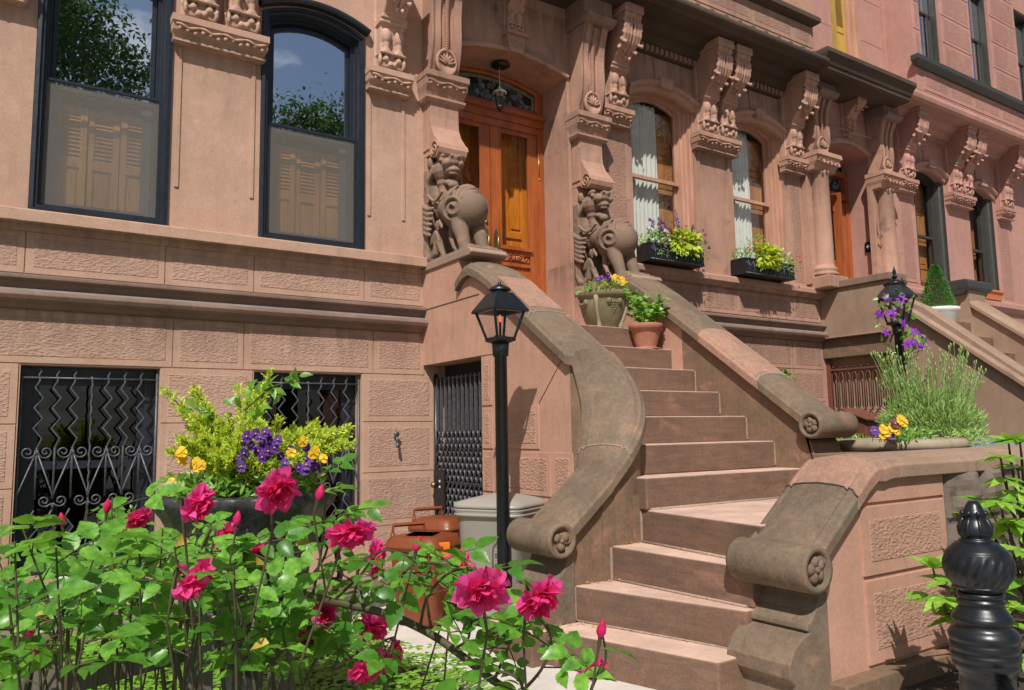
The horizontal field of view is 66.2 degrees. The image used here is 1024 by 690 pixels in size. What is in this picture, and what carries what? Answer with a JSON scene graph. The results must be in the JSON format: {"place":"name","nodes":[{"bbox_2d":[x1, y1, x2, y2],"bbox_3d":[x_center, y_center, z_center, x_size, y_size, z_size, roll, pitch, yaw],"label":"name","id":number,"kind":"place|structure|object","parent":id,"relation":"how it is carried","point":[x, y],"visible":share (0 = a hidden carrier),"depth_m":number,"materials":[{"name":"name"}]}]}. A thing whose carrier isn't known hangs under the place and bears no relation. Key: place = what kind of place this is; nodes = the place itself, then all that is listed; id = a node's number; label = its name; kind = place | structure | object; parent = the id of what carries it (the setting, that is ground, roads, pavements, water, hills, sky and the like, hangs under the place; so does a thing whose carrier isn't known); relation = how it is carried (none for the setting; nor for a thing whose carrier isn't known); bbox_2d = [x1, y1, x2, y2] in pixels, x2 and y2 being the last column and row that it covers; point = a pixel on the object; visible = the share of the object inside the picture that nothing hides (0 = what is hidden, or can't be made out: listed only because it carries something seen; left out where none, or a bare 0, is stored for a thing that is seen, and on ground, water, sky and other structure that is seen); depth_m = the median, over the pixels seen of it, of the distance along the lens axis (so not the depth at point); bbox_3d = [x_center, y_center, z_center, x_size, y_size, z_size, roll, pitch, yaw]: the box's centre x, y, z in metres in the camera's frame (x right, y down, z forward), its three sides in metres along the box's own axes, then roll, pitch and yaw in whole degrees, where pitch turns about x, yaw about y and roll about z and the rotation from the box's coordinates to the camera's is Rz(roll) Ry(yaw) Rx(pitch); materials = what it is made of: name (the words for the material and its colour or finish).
{"place":"outdoors","nodes":[
{"label":"outdoors","id":0,"kind":"place"},
{"bbox_2d":[352,599,654,689],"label":"path","id":1,"kind":"structure","parent":0,"point":[546,681],"depth_m":4.75,"materials":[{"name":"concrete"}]},
{"bbox_2d":[383,521,460,626],"bbox_3d":[-0.646,1.738,5.994,0.540,0.744,0.510,-4,-7,27],"label":"compost bin","id":2,"kind":"object","parent":1,"relation":"on","point":[439,541],"visible":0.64,"depth_m":5.83,"materials":[{"name":"brown plastic"}]},
{"bbox_2d":[408,506,460,548],"bbox_3d":[-0.594,1.785,6.673,0.476,0.800,0.469,-4,-7,27],"label":"compost bin","id":3,"kind":"object","parent":1,"relation":"on","point":[441,522],"visible":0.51,"depth_m":6.53,"materials":[{"name":"brown plastic"}]},
{"bbox_2d":[453,492,544,623],"bbox_3d":[-0.104,1.619,6.025,0.730,0.970,0.655,-6,-8,37],"label":"wheeled bin","id":4,"kind":"object","parent":1,"relation":"on","point":[477,517],"visible":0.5,"depth_m":5.80,"materials":[{"name":"beige plastic"}]},
{"bbox_2d":[471,282,528,588],"bbox_3d":[-0.072,0.791,5.713,0.311,2.543,0.311,3,-8,-34],"label":"lamp post","id":5,"kind":"object","parent":1,"relation":"on","point":[500,300],"visible":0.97,"depth_m":5.71,"materials":[{"name":"black metal"}]},
{"bbox_2d":[942,501,1022,689],"bbox_3d":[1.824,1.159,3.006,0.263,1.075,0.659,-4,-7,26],"label":"iron post","id":6,"kind":"object","parent":1,"relation":"on","point":[984,635],"visible":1,"depth_m":3.12,"materials":[{"name":"black metal"}]},
{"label":"areaway paving","id":7,"kind":"structure","parent":0,"visible":0},
{"bbox_2d":[782,369,798,380],"bbox_3d":[3.827,1.441,10.745,0.293,2.243,0.187,3,-8,-34],"label":"climbing vine","id":8,"kind":"object","parent":7,"relation":"on","point":[788,372],"visible":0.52,"depth_m":10.86,"materials":[{"name":"green plant"}]},
{"bbox_2d":[836,433,871,439],"bbox_3d":[3.407,1.564,7.780,0.838,1.408,0.699,3,-8,-34],"label":"leafy shrub","id":9,"kind":"object","parent":7,"relation":"on","point":[855,436],"visible":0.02,"depth_m":7.85,"materials":[{"name":"green plant"}]},
{"bbox_2d":[839,408,880,437],"bbox_3d":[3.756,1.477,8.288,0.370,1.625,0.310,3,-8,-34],"label":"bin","id":10,"kind":"object","parent":7,"relation":"on","point":[866,420],"visible":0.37,"depth_m":8.24,"materials":[{"name":"red paint"}]},
{"bbox_2d":[875,266,917,406],"bbox_3d":[4.292,0.651,8.611,0.439,3.080,0.381,3,-8,-34],"label":"lamp post","id":11,"kind":"object","parent":7,"relation":"on","point":[891,290],"visible":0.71,"depth_m":8.65,"materials":[{"name":"black metal"}]},
{"bbox_2d":[872,278,934,406],"bbox_3d":[4.222,0.683,8.340,0.585,2.907,1.012,-4,-7,24],"label":"clematis vine","id":12,"kind":"object","parent":11,"relation":"attached to","point":[894,311],"visible":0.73,"depth_m":8.31,"materials":[{"name":"plant"}]},
{"bbox_2d":[965,438,1004,446],"bbox_3d":[4.937,1.658,8.529,0.660,1.280,0.714,3,-8,-34],"label":"refuse bin","id":13,"kind":"object","parent":7,"relation":"on","point":[988,445],"visible":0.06,"depth_m":8.32,"materials":[{"name":"grey metal"}]},
{"bbox_2d":[977,437,1023,445],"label":"refuse bin","id":14,"kind":"object","parent":7,"relation":"on","point":[1013,443],"visible":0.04,"depth_m":8.89,"materials":[{"name":"grey metal"}]},
{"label":"ground","id":15,"kind":"structure","parent":0,"visible":0},
{"bbox_2d":[0,0,445,639],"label":"brownstone house","id":16,"kind":"structure","parent":15,"relation":"on","point":[214,200],"depth_m":6.81,"materials":[{"name":"stone"}]},
{"bbox_2d":[10,366,156,576],"bbox_3d":[-3.405,0.985,6.292,0.974,1.594,0.070,3,-8,-34],"label":"basement window","id":17,"kind":"structure","parent":16,"relation":"in","point":[29,438],"depth_m":6.29,"materials":[{"name":"black metal"}]},
{"bbox_2d":[28,0,173,225],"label":"window","id":18,"kind":"structure","parent":16,"relation":"in","point":[119,53],"depth_m":6.61,"materials":[{"name":"grey glass"}]},
{"bbox_2d":[254,373,354,546],"bbox_3d":[-1.940,1.069,7.264,1.004,1.594,0.070,3,-8,-34],"label":"basement window","id":19,"kind":"structure","parent":16,"relation":"in","point":[300,408],"depth_m":7.42,"materials":[{"name":"black metal"}]},
{"bbox_2d":[258,0,371,249],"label":"window","id":20,"kind":"structure","parent":16,"relation":"in","point":[313,71],"depth_m":7.61,"materials":[{"name":"glass"}]},
{"bbox_2d":[1,627,461,689],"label":"garden bed","id":21,"kind":"object","parent":15,"relation":"on","point":[402,670],"visible":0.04,"depth_m":4.61,"materials":[{"name":"soil"}]},
{"bbox_2d":[0,564,393,689],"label":"garden fence","id":22,"kind":"object","parent":21,"relation":"on","point":[207,681],"visible":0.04,"depth_m":2.34,"materials":[{"name":"black metal"}]},
{"bbox_2d":[130,487,343,689],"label":"iron urn","id":23,"kind":"object","parent":21,"relation":"on","point":[254,521],"visible":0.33,"depth_m":3.18,"materials":[{"name":"metal"}]},
{"bbox_2d":[159,367,329,497],"bbox_3d":[-1.183,0.411,3.498,0.746,0.592,0.722,3,-8,-34],"label":"ivy","id":24,"kind":"object","parent":23,"relation":"on","point":[189,479],"visible":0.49,"depth_m":3.38,"materials":[{"name":"green plant"}]},
{"bbox_2d":[159,363,356,497],"bbox_3d":[-1.130,0.361,3.341,0.845,0.614,0.628,-2,-6,7],"label":"golden juniper","id":25,"kind":"object","parent":23,"relation":"on","point":[259,447],"visible":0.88,"depth_m":3.29,"materials":[{"name":"yellow-green leaf"},{"name":"cane"}]},
{"bbox_2d":[0,613,492,689],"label":"ground cover","id":26,"kind":"object","parent":21,"relation":"on","point":[416,683],"visible":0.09,"depth_m":4.32,"materials":[{"name":"green plant"}]},
{"bbox_2d":[0,453,639,689],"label":"rose bush","id":27,"kind":"object","parent":21,"relation":"on","point":[267,576],"visible":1,"depth_m":1.56,"materials":[{"name":"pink plant"}]},
{"bbox_2d":[416,0,829,403],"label":"brownstone house","id":28,"kind":"structure","parent":15,"relation":"on","point":[696,113],"depth_m":9.96,"materials":[{"name":"stone"}]},
{"bbox_2d":[459,123,477,239],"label":"pane","id":29,"kind":"structure","parent":28,"relation":"in","point":[469,134],"depth_m":9.30,"materials":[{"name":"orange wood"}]},
{"bbox_2d":[457,118,490,247],"bbox_3d":[-0.519,-1.350,8.881,0.670,2.680,0.129,3,-8,-34],"label":"door leaf","id":30,"kind":"structure","parent":28,"relation":"in","point":[483,129],"depth_m":9.10,"materials":[{"name":"orange wood"}]},
{"bbox_2d":[493,67,506,112],"bbox_3d":[-0.141,-2.922,9.007,0.164,0.540,0.164,3,-8,-34],"label":"hanging lantern","id":31,"kind":"object","parent":28,"relation":"hanging from","point":[499,92],"visible":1,"depth_m":8.97,"materials":[{"name":"black metal"}]},
{"bbox_2d":[489,125,539,288],"bbox_3d":[0.058,-1.317,9.263,0.696,2.680,0.129,3,-8,-34],"label":"door leaf","id":32,"kind":"structure","parent":28,"relation":"in","point":[525,261],"depth_m":9.29,"materials":[{"name":"orange wood"}]},
{"bbox_2d":[501,133,527,247],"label":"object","id":33,"kind":"structure","parent":28,"relation":"in","point":[513,149],"depth_m":9.60,"materials":[{"name":"orange wood"}]},
{"bbox_2d":[630,96,697,270],"bbox_3d":[1.846,-2.135,10.201,1.094,2.375,0.350,3,-8,-34],"label":"window frame","id":34,"kind":"structure","parent":28,"relation":"in","point":[662,153],"depth_m":10.39,"materials":[{"name":"paint"}]},
{"bbox_2d":[636,209,714,269],"bbox_3d":[2.051,-1.340,9.742,1.138,0.685,0.421,3,-8,-34],"label":"window box","id":35,"kind":"object","parent":28,"relation":"attached to","point":[685,235],"depth_m":9.61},
{"bbox_2d":[732,125,787,283],"bbox_3d":[3.381,-2.047,11.220,1.084,2.375,0.350,3,-8,-34],"label":"window frame","id":36,"kind":"structure","parent":28,"relation":"in","point":[748,183],"depth_m":11.43,"materials":[{"name":"paint"}]},
{"bbox_2d":[731,233,802,282],"bbox_3d":[3.509,-1.219,10.707,1.252,0.611,0.420,3,-8,-34],"label":"window box","id":37,"kind":"object","parent":28,"relation":"attached to","point":[744,267],"depth_m":10.54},
{"bbox_2d":[422,153,1023,689],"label":"stone stoop","id":38,"kind":"object","parent":15,"relation":"on","point":[698,433],"visible":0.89,"depth_m":5.24,"materials":[{"name":"brown stone"}]},
{"bbox_2d":[430,361,482,514],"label":"basement gate","id":39,"kind":"structure","parent":38,"relation":"attached to","point":[459,477],"depth_m":7.52,"materials":[{"name":"black metal"}]},
{"bbox_2d":[577,289,628,327],"bbox_3d":[0.912,-0.328,7.759,0.524,0.370,0.524,3,-8,-34],"label":"urn planter","id":40,"kind":"object","parent":38,"relation":"on","point":[604,307],"visible":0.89,"depth_m":7.58,"materials":[{"name":"stone"}]},
{"bbox_2d":[576,272,631,294],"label":"pansies","id":41,"kind":"object","parent":40,"relation":"in","point":[608,279],"visible":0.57,"depth_m":7.70,"materials":[{"name":"yellow plant"}]},
{"bbox_2d":[628,322,662,348],"bbox_3d":[1.302,-0.076,7.638,0.337,0.250,0.337,3,-8,-34],"label":"flower pot","id":42,"kind":"object","parent":38,"relation":"on","point":[645,334],"visible":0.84,"depth_m":7.53,"materials":[{"name":"ceramic"}]},
{"bbox_2d":[624,289,669,322],"bbox_3d":[1.270,-0.347,7.656,0.437,0.358,0.487,3,-8,-34],"label":"basil plant","id":43,"kind":"object","parent":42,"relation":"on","point":[654,313],"visible":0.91,"depth_m":7.59,"materials":[{"name":"green plant"}]},
{"bbox_2d":[556,498,772,642],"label":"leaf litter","id":44,"kind":"object","parent":38,"relation":"on","point":[621,580],"visible":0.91,"depth_m":4.96,"materials":[{"name":"brown plant"}]},
{"bbox_2d":[837,437,969,451],"bbox_3d":[3.301,1.450,6.612,1.040,1.320,1.040,3,-8,-34],"label":"stone planter","id":45,"kind":"object","parent":38,"relation":"on","point":[860,445],"visible":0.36,"depth_m":6.27,"materials":[{"name":"beige stone"}]},
{"bbox_2d":[870,415,941,444],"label":"pansies","id":46,"kind":"object","parent":45,"relation":"in","point":[884,432],"visible":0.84,"depth_m":6.16,"materials":[{"name":"yellow plant"}]},
{"bbox_2d":[870,342,991,446],"bbox_3d":[4.023,0.511,7.571,0.999,1.009,1.809,-5,-8,32],"label":"lavender bush","id":47,"kind":"object","parent":45,"relation":"in","point":[947,415],"visible":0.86,"depth_m":7.30,"materials":[{"name":"green plant"}]},
{"bbox_2d":[800,0,1023,406],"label":"brownstone house","id":48,"kind":"structure","parent":15,"relation":"on","point":[913,138],"depth_m":13.21,"materials":[{"name":"pink stone"}]},
{"bbox_2d":[830,192,845,276],"bbox_3d":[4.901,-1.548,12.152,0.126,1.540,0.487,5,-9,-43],"label":"door","id":49,"kind":"structure","parent":48,"relation":"in","point":[835,198],"depth_m":11.99,"materials":[{"name":"orange wood"}]},
{"bbox_2d":[830,202,848,278],"bbox_3d":[5.085,-1.549,12.620,0.980,1.640,0.045,3,-8,-34],"label":"storm door","id":50,"kind":"structure","parent":48,"relation":"in","point":[843,205],"depth_m":12.86,"materials":[{"name":"orange wood"}]},
{"bbox_2d":[830,0,860,58],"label":"upper window","id":51,"kind":"structure","parent":48,"relation":"in","point":[844,13],"depth_m":12.99,"materials":[{"name":"paint"}]},
{"bbox_2d":[918,0,939,62],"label":"upper window","id":52,"kind":"structure","parent":48,"relation":"in","point":[927,11],"depth_m":13.47,"materials":[{"name":"grey glass"}]},
{"bbox_2d":[914,172,949,285],"bbox_3d":[7.157,-2.035,13.741,0.954,2.145,0.370,3,-8,-34],"label":"window frame","id":53,"kind":"structure","parent":48,"relation":"in","point":[937,233],"depth_m":13.94,"materials":[{"name":"green paint"}]},
{"bbox_2d":[968,0,990,85],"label":"upper window","id":54,"kind":"structure","parent":48,"relation":"in","point":[981,68],"depth_m":14.48,"materials":[{"name":"grey glass"}]},
{"bbox_2d":[969,191,999,290],"bbox_3d":[8.647,-1.919,14.726,0.874,2.125,0.370,3,-8,-34],"label":"window frame","id":55,"kind":"structure","parent":48,"relation":"in","point":[985,212],"depth_m":14.88,"materials":[{"name":"green paint"}]},
{"bbox_2d":[985,290,1004,300],"bbox_3d":[8.752,-0.905,14.390,0.680,0.170,0.215,3,-8,-34],"label":"sill planter","id":56,"kind":"object","parent":48,"relation":"on","point":[997,295],"visible":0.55,"depth_m":14.34,"materials":[{"name":"orange ceramic"}]},
{"bbox_2d":[1013,11,1023,100],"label":"upper window","id":57,"kind":"structure","parent":48,"relation":"in","point":[1018,20],"depth_m":15.47,"materials":[{"name":"green paint"}]},
{"bbox_2d":[819,271,1023,438],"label":"stone stoop","id":58,"kind":"object","parent":15,"relation":"on","point":[990,337],"visible":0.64,"depth_m":10.91,"materials":[{"name":"brown stone"}]},
{"bbox_2d":[826,357,896,438],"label":"basement gate","id":59,"kind":"structure","parent":58,"relation":"attached to","point":[829,367],"depth_m":11.16,"materials":[{"name":"brown metal"}]},
{"bbox_2d":[932,306,960,322],"bbox_3d":[5.859,-0.324,10.787,0.540,0.350,0.540,3,-8,-34],"label":"plant pot","id":60,"kind":"object","parent":58,"relation":"on","point":[951,312],"visible":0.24,"depth_m":10.56,"materials":[{"name":"white ceramic"}]},
{"bbox_2d":[920,264,956,306],"bbox_3d":[5.850,-0.775,10.833,0.516,0.698,0.492,3,-8,-34],"label":"dwarf conifer","id":61,"kind":"object","parent":60,"relation":"in","point":[928,283],"visible":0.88,"depth_m":10.78,"materials":[{"name":"green plant"}]},
{"bbox_2d":[900,646,1023,689],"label":"planting bed","id":62,"kind":"object","parent":15,"relation":"on","point":[948,681],"depth_m":4.32,"materials":[{"name":"soil"}]},
{"bbox_2d":[901,432,1023,670],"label":"evergreen shrub","id":63,"kind":"object","parent":62,"relation":"on","point":[1014,525],"visible":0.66,"depth_m":4.06,"materials":[{"name":"green plant"}]}
]}

